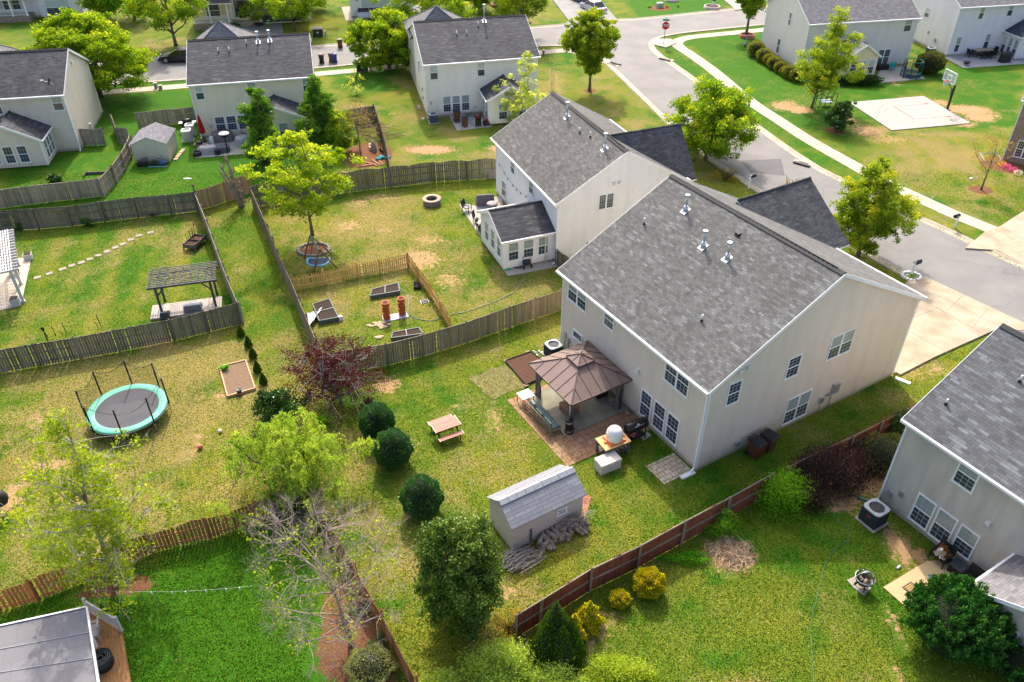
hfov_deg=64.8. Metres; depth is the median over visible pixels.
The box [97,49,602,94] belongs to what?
pavement
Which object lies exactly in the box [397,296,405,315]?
planter tower
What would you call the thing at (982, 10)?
window
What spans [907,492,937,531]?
window
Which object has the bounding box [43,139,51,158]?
window
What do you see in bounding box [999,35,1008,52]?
door
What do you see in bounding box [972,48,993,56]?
dining set table
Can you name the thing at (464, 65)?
house
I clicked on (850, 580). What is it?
concrete paver
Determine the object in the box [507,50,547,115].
tree
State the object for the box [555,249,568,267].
wooden fence
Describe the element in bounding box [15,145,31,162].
window
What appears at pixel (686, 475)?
splash block
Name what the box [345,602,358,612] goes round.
iris plant
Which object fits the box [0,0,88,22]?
house
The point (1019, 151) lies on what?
window
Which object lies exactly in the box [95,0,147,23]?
tree
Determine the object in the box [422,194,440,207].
fire pit
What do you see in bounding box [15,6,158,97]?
tree
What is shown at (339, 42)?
wheelie bin
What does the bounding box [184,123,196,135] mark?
air conditioner
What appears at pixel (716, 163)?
kerb
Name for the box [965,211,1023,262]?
driveway
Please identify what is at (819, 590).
garden hose
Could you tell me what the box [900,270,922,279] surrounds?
planter ring
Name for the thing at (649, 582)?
golden shrub
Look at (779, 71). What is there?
round bush
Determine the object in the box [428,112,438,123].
air conditioner
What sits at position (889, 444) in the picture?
shrub
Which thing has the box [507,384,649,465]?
paver patio
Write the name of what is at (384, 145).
wooden fence
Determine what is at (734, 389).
window
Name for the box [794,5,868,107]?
tree
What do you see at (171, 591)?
string lights
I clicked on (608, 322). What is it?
window
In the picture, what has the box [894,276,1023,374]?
driveway
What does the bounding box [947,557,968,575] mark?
side table
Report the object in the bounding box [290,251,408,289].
wooden fence
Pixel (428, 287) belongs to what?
wooden fence
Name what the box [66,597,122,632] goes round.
stair railing
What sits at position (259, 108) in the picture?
tree
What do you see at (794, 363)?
window
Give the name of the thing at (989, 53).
patio chair
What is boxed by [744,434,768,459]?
wheelie bin
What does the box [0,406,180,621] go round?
tree
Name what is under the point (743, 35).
tree ring
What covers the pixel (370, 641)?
iris plant
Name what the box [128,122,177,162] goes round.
cream shed
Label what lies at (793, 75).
round bush
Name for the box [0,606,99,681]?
porch canopy house
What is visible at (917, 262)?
mailbox
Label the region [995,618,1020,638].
window
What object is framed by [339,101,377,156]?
tree
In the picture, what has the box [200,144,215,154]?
covered furniture
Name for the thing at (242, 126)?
window
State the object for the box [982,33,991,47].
window
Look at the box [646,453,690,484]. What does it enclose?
paver pad
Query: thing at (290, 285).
wooden fence
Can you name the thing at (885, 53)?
window
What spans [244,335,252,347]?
conifer
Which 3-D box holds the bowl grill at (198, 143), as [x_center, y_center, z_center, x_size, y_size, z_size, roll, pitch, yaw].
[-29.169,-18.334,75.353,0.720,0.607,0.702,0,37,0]
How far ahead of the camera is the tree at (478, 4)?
112.80 m
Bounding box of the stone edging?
[296,241,330,256]
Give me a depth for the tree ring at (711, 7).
114.78 m
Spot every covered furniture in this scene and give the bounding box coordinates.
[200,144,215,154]
[211,130,234,142]
[214,148,220,154]
[216,144,230,152]
[231,130,241,136]
[235,134,250,146]
[997,51,1012,62]
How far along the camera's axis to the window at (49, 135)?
73.48 m
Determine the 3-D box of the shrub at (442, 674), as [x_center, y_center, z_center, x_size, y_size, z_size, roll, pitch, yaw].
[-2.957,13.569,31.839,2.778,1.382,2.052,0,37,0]
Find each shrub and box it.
[12,222,23,230]
[44,171,64,182]
[80,218,94,226]
[231,22,241,27]
[342,642,399,681]
[357,393,374,408]
[358,401,395,439]
[372,427,413,469]
[398,473,444,519]
[416,664,467,681]
[450,632,552,681]
[490,602,530,642]
[520,657,591,681]
[571,600,606,637]
[571,613,589,642]
[573,647,671,681]
[608,588,631,609]
[632,566,666,598]
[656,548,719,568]
[702,166,742,183]
[704,505,744,541]
[747,462,823,530]
[777,429,876,510]
[787,469,839,517]
[822,434,887,487]
[856,431,901,475]
[885,403,911,441]
[914,50,947,74]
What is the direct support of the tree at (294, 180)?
on the ground at (986, 102)
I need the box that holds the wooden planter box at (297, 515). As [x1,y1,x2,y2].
[265,489,307,524]
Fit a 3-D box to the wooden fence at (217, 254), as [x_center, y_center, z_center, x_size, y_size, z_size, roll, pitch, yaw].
[-21.393,-6.451,58.480,0.243,1.860,17.471,-16,40,-21]
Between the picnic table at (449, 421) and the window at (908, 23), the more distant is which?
the window at (908, 23)
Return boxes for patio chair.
[91,616,101,640]
[460,198,471,212]
[471,209,480,222]
[888,62,896,69]
[927,538,957,568]
[960,562,985,578]
[966,48,974,55]
[977,51,987,58]
[985,51,992,58]
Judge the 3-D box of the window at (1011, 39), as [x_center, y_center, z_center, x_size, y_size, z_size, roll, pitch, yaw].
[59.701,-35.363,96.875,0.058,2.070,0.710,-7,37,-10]
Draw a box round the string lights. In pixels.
[94,586,245,594]
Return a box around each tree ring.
[664,0,678,2]
[703,4,720,9]
[739,32,754,39]
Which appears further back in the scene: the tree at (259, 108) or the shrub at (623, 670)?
the tree at (259, 108)
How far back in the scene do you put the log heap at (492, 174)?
69.94 m
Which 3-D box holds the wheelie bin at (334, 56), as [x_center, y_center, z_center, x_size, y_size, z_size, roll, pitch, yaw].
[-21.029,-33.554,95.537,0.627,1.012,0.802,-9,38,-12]
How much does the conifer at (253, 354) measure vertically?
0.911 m
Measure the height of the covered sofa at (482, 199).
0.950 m
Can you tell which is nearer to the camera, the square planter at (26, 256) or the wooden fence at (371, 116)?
the square planter at (26, 256)
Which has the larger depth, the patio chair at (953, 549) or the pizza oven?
the pizza oven
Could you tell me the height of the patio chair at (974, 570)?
0.950 m
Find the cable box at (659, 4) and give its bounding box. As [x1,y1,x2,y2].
[656,2,663,7]
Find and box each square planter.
[9,295,19,305]
[22,251,32,260]
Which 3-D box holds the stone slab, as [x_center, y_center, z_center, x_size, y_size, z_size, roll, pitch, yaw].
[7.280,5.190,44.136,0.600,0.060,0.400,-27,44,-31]
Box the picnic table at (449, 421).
[427,414,464,444]
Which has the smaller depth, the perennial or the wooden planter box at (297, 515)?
the wooden planter box at (297, 515)
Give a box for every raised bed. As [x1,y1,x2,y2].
[219,359,255,397]
[312,298,338,324]
[370,282,399,298]
[391,327,422,340]
[505,351,539,384]
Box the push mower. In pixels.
[481,112,490,125]
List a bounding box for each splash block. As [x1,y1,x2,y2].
[679,470,695,479]
[894,376,910,384]
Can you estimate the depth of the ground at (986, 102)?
47.34 m
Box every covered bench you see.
[160,310,169,319]
[183,302,202,312]
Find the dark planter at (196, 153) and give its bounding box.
[192,150,201,156]
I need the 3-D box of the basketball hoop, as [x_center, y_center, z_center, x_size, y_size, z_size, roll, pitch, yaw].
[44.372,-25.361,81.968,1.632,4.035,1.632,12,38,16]
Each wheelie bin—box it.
[318,53,323,63]
[328,52,333,62]
[332,52,337,62]
[337,38,342,47]
[453,109,460,121]
[461,116,467,126]
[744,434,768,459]
[759,427,779,452]
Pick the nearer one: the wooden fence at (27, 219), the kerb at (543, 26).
the wooden fence at (27, 219)
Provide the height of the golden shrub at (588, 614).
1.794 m
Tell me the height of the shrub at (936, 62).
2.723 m
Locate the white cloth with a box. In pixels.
[307,307,321,324]
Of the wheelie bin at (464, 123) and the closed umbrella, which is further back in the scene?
the wheelie bin at (464, 123)
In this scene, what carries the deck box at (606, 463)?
on the ground at (986, 102)
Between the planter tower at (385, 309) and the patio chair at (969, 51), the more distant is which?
the patio chair at (969, 51)
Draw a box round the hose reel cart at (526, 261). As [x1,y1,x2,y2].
[522,256,532,268]
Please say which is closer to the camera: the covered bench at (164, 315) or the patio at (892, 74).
the covered bench at (164, 315)
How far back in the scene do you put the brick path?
40.24 m
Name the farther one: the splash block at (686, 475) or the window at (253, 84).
the window at (253, 84)
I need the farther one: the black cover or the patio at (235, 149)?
the patio at (235, 149)
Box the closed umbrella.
[197,114,207,142]
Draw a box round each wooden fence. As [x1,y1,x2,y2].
[0,177,102,207]
[0,191,197,230]
[0,302,241,372]
[0,487,300,612]
[78,127,106,145]
[97,134,132,197]
[109,114,128,143]
[134,107,196,128]
[195,173,251,208]
[195,193,243,323]
[249,158,495,207]
[250,187,325,373]
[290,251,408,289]
[300,490,417,681]
[320,289,561,372]
[334,105,375,123]
[373,104,390,178]
[406,252,450,331]
[515,472,773,640]
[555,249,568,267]
[783,403,916,478]
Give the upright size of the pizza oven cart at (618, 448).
0.920 m
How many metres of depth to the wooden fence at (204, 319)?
49.82 m
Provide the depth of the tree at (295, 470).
38.65 m
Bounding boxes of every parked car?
[157,47,186,63]
[356,8,370,18]
[579,0,606,11]
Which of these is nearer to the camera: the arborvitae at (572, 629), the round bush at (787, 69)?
the arborvitae at (572, 629)
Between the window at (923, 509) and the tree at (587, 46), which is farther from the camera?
the tree at (587, 46)
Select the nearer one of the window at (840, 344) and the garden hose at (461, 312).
the window at (840, 344)
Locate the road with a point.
(988, 279)
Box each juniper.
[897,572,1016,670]
[990,632,1023,681]
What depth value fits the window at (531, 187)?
60.06 m
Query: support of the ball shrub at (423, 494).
on the ground at (986, 102)
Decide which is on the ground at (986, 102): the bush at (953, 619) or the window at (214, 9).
the bush at (953, 619)
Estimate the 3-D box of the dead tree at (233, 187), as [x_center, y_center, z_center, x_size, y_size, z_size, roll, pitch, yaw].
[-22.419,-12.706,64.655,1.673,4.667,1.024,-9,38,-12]
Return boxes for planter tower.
[381,300,390,319]
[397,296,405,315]
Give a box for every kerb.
[89,5,767,63]
[108,45,1023,331]
[648,24,1023,269]
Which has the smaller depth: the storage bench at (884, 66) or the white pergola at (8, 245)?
the white pergola at (8, 245)
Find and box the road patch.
[742,159,784,175]
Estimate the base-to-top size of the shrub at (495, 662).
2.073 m
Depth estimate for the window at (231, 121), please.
77.11 m
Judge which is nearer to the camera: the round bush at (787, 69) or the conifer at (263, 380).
the conifer at (263, 380)
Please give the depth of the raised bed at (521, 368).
48.98 m
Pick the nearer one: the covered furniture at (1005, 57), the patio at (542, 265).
the patio at (542, 265)
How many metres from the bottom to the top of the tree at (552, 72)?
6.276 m
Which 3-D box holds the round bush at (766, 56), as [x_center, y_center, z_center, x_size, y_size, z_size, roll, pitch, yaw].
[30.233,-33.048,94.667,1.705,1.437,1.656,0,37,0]
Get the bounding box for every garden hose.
[400,273,523,320]
[811,509,849,680]
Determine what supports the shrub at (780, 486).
on the ground at (986, 102)
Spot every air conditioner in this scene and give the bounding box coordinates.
[181,128,194,142]
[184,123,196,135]
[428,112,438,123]
[541,339,562,356]
[854,498,890,533]
[925,46,935,53]
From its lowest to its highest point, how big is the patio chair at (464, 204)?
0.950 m
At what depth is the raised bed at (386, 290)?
55.35 m
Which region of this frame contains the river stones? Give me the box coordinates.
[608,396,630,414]
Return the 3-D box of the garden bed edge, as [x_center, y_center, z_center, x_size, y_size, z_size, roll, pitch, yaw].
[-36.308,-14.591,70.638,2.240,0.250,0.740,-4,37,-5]
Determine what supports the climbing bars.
on the ground at (986, 102)
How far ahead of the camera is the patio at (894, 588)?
36.67 m
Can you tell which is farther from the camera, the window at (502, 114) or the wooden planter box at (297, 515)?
the window at (502, 114)
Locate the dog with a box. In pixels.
[933,543,953,559]
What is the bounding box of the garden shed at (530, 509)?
[486,464,586,548]
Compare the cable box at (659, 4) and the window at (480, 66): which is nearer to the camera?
the window at (480, 66)
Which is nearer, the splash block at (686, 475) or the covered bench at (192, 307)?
the splash block at (686, 475)
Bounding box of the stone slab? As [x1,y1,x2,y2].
[640,431,650,439]
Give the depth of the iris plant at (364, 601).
35.31 m
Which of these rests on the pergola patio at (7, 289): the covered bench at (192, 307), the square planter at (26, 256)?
the square planter at (26, 256)
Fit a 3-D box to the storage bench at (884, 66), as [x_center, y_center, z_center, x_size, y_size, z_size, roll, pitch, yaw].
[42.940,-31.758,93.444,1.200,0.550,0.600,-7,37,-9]
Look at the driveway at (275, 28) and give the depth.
106.65 m
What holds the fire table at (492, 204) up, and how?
on the patio at (542, 265)
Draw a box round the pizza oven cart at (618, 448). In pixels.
[595,432,630,453]
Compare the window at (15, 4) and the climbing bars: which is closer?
the climbing bars
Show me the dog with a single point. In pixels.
(942, 550)
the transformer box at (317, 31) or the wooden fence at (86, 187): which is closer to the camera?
the wooden fence at (86, 187)
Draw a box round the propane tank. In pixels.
[209,136,214,143]
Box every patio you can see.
[0,258,30,310]
[195,134,279,157]
[449,114,491,130]
[459,196,558,275]
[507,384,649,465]
[530,387,627,435]
[878,65,924,82]
[883,560,949,605]
[945,52,1023,67]
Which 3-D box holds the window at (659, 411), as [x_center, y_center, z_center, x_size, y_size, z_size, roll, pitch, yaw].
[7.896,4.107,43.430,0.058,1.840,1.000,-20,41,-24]
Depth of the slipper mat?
36.19 m
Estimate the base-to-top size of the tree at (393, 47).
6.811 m
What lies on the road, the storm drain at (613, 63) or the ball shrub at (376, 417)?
the storm drain at (613, 63)
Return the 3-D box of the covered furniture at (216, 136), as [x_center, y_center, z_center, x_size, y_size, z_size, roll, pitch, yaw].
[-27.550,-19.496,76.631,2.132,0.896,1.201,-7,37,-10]
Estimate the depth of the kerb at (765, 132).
74.11 m
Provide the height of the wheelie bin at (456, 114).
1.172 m
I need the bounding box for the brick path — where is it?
[582,495,591,515]
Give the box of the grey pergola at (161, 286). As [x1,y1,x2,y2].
[146,261,217,311]
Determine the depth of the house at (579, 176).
58.21 m
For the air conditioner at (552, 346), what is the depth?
49.39 m
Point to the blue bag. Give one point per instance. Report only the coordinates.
(163, 162)
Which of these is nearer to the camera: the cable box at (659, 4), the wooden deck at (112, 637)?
the wooden deck at (112, 637)
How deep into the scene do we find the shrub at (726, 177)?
69.73 m
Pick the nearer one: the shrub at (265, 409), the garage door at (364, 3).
the shrub at (265, 409)
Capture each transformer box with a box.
[312,26,326,36]
[356,61,371,71]
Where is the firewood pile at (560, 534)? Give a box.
[535,510,594,553]
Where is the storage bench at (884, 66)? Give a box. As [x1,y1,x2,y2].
[876,63,888,69]
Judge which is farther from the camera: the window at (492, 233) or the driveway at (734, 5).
the driveway at (734, 5)
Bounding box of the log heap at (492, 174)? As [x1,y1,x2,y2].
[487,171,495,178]
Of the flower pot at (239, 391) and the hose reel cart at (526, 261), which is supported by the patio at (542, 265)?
the hose reel cart at (526, 261)
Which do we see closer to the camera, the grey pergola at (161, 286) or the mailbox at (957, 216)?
the grey pergola at (161, 286)
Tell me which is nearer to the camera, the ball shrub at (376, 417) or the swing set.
the ball shrub at (376, 417)
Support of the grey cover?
on the ground at (986, 102)
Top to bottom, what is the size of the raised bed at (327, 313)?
0.395 m
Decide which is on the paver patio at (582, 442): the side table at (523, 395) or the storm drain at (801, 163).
the side table at (523, 395)
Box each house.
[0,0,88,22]
[0,44,103,167]
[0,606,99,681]
[186,20,314,138]
[187,0,310,30]
[349,0,412,16]
[402,4,540,123]
[476,91,696,269]
[556,174,926,471]
[761,0,921,75]
[877,323,1023,646]
[913,0,1023,58]
[1001,96,1023,164]
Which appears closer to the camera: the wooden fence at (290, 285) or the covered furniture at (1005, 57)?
the wooden fence at (290, 285)
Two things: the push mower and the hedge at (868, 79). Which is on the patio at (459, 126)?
the push mower
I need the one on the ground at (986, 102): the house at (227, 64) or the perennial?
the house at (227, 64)
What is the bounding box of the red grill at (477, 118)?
[473,113,481,125]
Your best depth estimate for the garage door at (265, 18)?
108.54 m
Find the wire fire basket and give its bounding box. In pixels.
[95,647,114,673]
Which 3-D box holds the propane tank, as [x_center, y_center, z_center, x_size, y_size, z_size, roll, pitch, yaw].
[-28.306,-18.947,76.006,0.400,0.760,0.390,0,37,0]
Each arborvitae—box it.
[526,622,554,668]
[531,600,568,648]
[544,625,584,676]
[564,617,587,666]
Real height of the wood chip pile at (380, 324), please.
0.100 m
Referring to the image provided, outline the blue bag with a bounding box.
[157,160,166,164]
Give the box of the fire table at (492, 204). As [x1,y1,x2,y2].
[486,201,497,207]
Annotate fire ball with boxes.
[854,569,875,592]
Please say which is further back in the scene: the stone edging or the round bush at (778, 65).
the round bush at (778, 65)
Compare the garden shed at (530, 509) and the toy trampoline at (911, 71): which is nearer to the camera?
the garden shed at (530, 509)
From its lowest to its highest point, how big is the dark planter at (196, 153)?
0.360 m
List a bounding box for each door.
[43,0,70,15]
[237,1,246,17]
[261,5,300,22]
[361,0,400,15]
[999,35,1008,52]
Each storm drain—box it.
[608,61,620,66]
[659,57,673,61]
[793,159,813,166]
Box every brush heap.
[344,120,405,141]
[706,534,754,572]
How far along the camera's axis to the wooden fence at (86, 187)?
66.16 m
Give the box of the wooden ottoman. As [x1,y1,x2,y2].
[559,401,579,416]
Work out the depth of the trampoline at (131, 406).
44.83 m
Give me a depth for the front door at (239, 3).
107.26 m
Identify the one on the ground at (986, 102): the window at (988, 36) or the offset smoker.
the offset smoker
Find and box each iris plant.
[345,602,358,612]
[351,604,370,619]
[357,599,369,610]
[364,639,376,648]
[373,633,385,648]
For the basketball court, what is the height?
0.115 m
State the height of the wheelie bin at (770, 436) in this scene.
1.151 m
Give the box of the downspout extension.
[851,494,869,501]
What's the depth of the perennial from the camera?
48.56 m
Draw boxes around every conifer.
[237,325,245,336]
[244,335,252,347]
[248,347,257,358]
[253,360,261,372]
[259,372,267,384]
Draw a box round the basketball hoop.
[943,68,957,110]
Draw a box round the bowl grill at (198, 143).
[195,141,202,146]
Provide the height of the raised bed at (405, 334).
0.335 m
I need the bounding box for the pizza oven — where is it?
[602,425,625,446]
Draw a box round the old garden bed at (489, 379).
[468,363,524,399]
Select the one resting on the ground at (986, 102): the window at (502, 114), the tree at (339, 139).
the tree at (339, 139)
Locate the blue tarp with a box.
[376,155,390,159]
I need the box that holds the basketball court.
[851,96,970,130]
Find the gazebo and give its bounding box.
[528,340,631,429]
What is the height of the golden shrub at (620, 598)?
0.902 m
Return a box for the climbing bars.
[815,90,838,107]
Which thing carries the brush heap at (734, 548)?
on the ground at (986, 102)
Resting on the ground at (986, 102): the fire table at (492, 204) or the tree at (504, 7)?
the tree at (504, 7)
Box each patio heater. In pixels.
[219,131,228,152]
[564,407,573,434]
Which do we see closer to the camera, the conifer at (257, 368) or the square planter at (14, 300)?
the conifer at (257, 368)
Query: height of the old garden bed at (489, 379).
0.040 m
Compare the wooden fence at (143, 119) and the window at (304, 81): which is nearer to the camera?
the window at (304, 81)
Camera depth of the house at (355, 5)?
110.64 m
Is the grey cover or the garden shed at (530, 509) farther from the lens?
the grey cover
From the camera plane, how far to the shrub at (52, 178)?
69.56 m
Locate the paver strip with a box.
[382,312,408,321]
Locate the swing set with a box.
[303,234,337,272]
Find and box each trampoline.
[74,360,171,443]
[900,58,923,78]
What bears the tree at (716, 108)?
on the ground at (986, 102)
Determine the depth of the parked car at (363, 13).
110.17 m
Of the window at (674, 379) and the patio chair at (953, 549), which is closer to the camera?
the patio chair at (953, 549)
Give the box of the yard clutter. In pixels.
[137,156,163,166]
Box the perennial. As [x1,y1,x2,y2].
[218,364,228,370]
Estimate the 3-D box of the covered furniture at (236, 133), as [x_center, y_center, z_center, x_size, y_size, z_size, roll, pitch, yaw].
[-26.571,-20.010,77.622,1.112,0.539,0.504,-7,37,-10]
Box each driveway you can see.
[242,23,283,34]
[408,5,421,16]
[553,0,617,24]
[724,0,741,10]
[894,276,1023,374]
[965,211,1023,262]
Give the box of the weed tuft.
[314,416,327,424]
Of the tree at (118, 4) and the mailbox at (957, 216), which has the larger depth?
the tree at (118, 4)
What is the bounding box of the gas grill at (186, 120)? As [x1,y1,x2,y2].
[178,118,195,127]
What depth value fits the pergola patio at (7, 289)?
56.35 m
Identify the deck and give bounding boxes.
[90,616,130,681]
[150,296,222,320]
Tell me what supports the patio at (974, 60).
on the ground at (986, 102)
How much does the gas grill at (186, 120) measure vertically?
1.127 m
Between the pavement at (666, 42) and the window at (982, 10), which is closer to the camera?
the window at (982, 10)
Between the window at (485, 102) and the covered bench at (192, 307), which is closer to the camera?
the covered bench at (192, 307)
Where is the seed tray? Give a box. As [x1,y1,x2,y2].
[420,299,428,303]
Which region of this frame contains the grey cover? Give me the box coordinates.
[371,140,376,151]
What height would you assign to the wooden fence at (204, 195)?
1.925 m
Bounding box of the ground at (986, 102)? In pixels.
[0,0,1023,681]
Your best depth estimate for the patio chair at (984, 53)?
96.26 m
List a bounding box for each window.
[0,104,4,114]
[1,146,17,163]
[2,0,21,10]
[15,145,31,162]
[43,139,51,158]
[45,135,53,154]
[48,133,55,150]
[50,97,65,110]
[194,86,205,100]
[205,5,221,17]
[214,116,226,129]
[225,115,238,129]
[237,115,247,129]
[246,82,255,96]
[278,122,288,135]
[301,79,307,91]
[429,66,438,80]
[442,96,451,112]
[452,95,460,111]
[461,94,469,110]
[477,62,485,76]
[484,219,488,243]
[485,102,487,117]
[490,227,494,251]
[496,236,500,259]
[498,103,507,119]
[501,178,505,199]
[508,241,519,261]
[510,161,514,175]
[518,102,526,115]
[522,238,533,258]
[526,59,533,72]
[528,181,533,196]
[537,235,548,255]
[556,506,567,516]
[567,283,586,313]
[572,328,582,342]
[597,192,614,210]
[603,313,614,332]
[638,388,652,422]
[651,399,666,434]
[663,363,689,398]
[663,411,679,447]
[724,379,742,407]
[775,38,780,53]
[781,388,812,426]
[783,353,802,380]
[787,12,792,26]
[825,327,856,361]
[848,60,857,74]
[858,60,866,72]
[865,59,875,73]
[877,49,891,63]
[902,20,912,31]
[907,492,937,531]
[923,7,930,18]
[927,507,958,542]
[950,462,979,494]
[951,523,980,561]
[952,36,962,52]
[977,8,985,19]
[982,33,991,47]
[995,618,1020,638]
[1005,6,1014,16]
[1005,37,1013,50]
[1011,39,1019,58]
[1012,140,1023,158]
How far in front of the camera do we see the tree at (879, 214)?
56.53 m
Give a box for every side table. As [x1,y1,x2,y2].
[516,389,534,405]
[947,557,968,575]
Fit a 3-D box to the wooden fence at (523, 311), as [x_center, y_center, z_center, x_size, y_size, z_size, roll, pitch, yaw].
[-3.837,-0.464,50.479,16.180,1.778,0.920,-16,39,-20]
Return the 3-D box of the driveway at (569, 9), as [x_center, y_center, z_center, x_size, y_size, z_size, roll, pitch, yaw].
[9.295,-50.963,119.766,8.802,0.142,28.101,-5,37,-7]
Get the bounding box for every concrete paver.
[847,576,856,585]
[852,583,870,594]
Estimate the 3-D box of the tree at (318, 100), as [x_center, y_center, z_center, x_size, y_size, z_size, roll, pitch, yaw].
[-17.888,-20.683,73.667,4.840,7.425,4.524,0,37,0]
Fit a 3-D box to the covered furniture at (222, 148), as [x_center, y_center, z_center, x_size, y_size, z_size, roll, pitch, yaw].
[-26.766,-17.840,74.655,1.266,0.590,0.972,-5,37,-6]
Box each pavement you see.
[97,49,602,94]
[342,6,366,20]
[652,38,675,47]
[672,28,995,231]
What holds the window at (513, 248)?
in the house at (579, 176)
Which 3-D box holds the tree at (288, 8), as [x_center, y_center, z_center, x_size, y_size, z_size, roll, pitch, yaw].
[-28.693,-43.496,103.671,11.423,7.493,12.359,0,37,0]
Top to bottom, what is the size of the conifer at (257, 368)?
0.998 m
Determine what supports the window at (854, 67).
in the house at (887, 28)
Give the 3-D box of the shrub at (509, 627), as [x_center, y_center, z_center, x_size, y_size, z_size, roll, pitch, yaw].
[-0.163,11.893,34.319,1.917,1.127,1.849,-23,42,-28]
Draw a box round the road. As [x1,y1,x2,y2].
[98,7,1023,321]
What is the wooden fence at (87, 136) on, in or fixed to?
on the ground at (986, 102)
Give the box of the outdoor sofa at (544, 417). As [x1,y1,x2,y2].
[525,399,560,435]
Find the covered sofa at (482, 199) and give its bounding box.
[475,194,493,206]
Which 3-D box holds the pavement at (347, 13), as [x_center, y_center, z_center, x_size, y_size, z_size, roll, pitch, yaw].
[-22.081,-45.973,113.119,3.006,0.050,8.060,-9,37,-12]
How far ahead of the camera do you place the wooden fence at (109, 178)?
69.63 m
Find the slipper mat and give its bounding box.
[902,582,913,591]
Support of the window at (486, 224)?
in the house at (579, 176)
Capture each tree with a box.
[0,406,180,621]
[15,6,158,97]
[74,0,117,18]
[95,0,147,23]
[121,0,209,45]
[204,406,378,534]
[218,154,245,207]
[234,128,366,235]
[235,0,269,23]
[236,86,289,161]
[238,482,416,679]
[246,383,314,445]
[249,0,328,30]
[274,327,392,431]
[292,74,337,147]
[325,108,361,149]
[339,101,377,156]
[341,68,365,95]
[342,8,410,70]
[369,0,476,19]
[409,505,506,642]
[464,0,490,11]
[492,0,549,24]
[492,73,522,123]
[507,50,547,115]
[544,52,559,91]
[558,6,621,90]
[662,74,761,160]
[735,0,767,33]
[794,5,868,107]
[823,100,856,131]
[829,155,925,256]
[968,129,1019,189]
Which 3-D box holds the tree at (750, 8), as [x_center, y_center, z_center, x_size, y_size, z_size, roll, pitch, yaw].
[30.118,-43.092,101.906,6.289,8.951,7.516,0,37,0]
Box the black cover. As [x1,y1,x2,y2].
[0,489,8,506]
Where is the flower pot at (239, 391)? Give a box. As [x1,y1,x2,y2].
[236,388,242,394]
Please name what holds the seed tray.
on the ground at (986, 102)
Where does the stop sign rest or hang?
on the ground at (986, 102)
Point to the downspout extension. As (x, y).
(863, 499)
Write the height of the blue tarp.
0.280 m
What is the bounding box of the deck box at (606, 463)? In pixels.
[594,450,621,475]
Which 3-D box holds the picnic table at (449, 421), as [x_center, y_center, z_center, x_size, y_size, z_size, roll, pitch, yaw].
[-3.626,4.795,44.090,1.520,0.753,1.780,-18,40,-22]
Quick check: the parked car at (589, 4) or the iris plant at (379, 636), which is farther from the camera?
the parked car at (589, 4)
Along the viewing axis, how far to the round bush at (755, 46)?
96.69 m
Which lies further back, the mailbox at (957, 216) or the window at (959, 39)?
the window at (959, 39)
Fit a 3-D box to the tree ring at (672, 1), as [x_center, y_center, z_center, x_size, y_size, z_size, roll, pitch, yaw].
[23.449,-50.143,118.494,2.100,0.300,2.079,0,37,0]
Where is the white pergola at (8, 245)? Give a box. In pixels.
[0,229,25,303]
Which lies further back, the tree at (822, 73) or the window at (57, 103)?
the tree at (822, 73)
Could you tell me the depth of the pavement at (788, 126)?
78.16 m
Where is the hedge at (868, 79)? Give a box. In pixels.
[835,73,884,85]
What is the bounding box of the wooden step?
[173,149,185,160]
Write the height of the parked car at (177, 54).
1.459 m
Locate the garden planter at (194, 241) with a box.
[182,219,207,251]
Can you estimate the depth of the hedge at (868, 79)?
88.78 m
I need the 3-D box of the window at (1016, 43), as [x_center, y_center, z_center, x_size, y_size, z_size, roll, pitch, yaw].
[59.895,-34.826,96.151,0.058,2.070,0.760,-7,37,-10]
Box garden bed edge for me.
[82,171,105,177]
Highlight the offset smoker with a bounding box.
[622,415,648,440]
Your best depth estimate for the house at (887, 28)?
91.77 m
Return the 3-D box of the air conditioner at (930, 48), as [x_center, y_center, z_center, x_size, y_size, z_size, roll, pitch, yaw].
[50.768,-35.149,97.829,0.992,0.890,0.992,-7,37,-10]
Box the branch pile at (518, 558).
[498,541,546,573]
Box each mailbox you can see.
[748,174,756,188]
[910,259,921,274]
[953,213,960,227]
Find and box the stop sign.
[662,16,669,44]
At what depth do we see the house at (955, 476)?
36.08 m
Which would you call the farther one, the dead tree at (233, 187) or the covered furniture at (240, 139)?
the covered furniture at (240, 139)
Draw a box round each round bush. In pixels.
[747,40,765,56]
[756,48,771,61]
[762,53,775,64]
[766,56,780,68]
[773,60,786,71]
[778,65,785,75]
[781,64,795,78]
[789,68,803,81]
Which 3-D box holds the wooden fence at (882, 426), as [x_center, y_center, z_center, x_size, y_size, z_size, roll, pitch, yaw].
[18.478,5.314,42.699,11.161,1.773,0.234,-19,41,-23]
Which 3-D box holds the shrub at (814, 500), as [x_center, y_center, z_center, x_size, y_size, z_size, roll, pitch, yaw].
[14.607,7.348,39.825,2.974,1.858,2.671,22,42,27]
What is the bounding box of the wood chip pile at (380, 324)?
[366,321,391,328]
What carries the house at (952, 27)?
on the ground at (986, 102)
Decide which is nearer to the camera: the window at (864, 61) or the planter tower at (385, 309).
the planter tower at (385, 309)
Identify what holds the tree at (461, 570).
on the ground at (986, 102)
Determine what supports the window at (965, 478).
in the house at (955, 476)

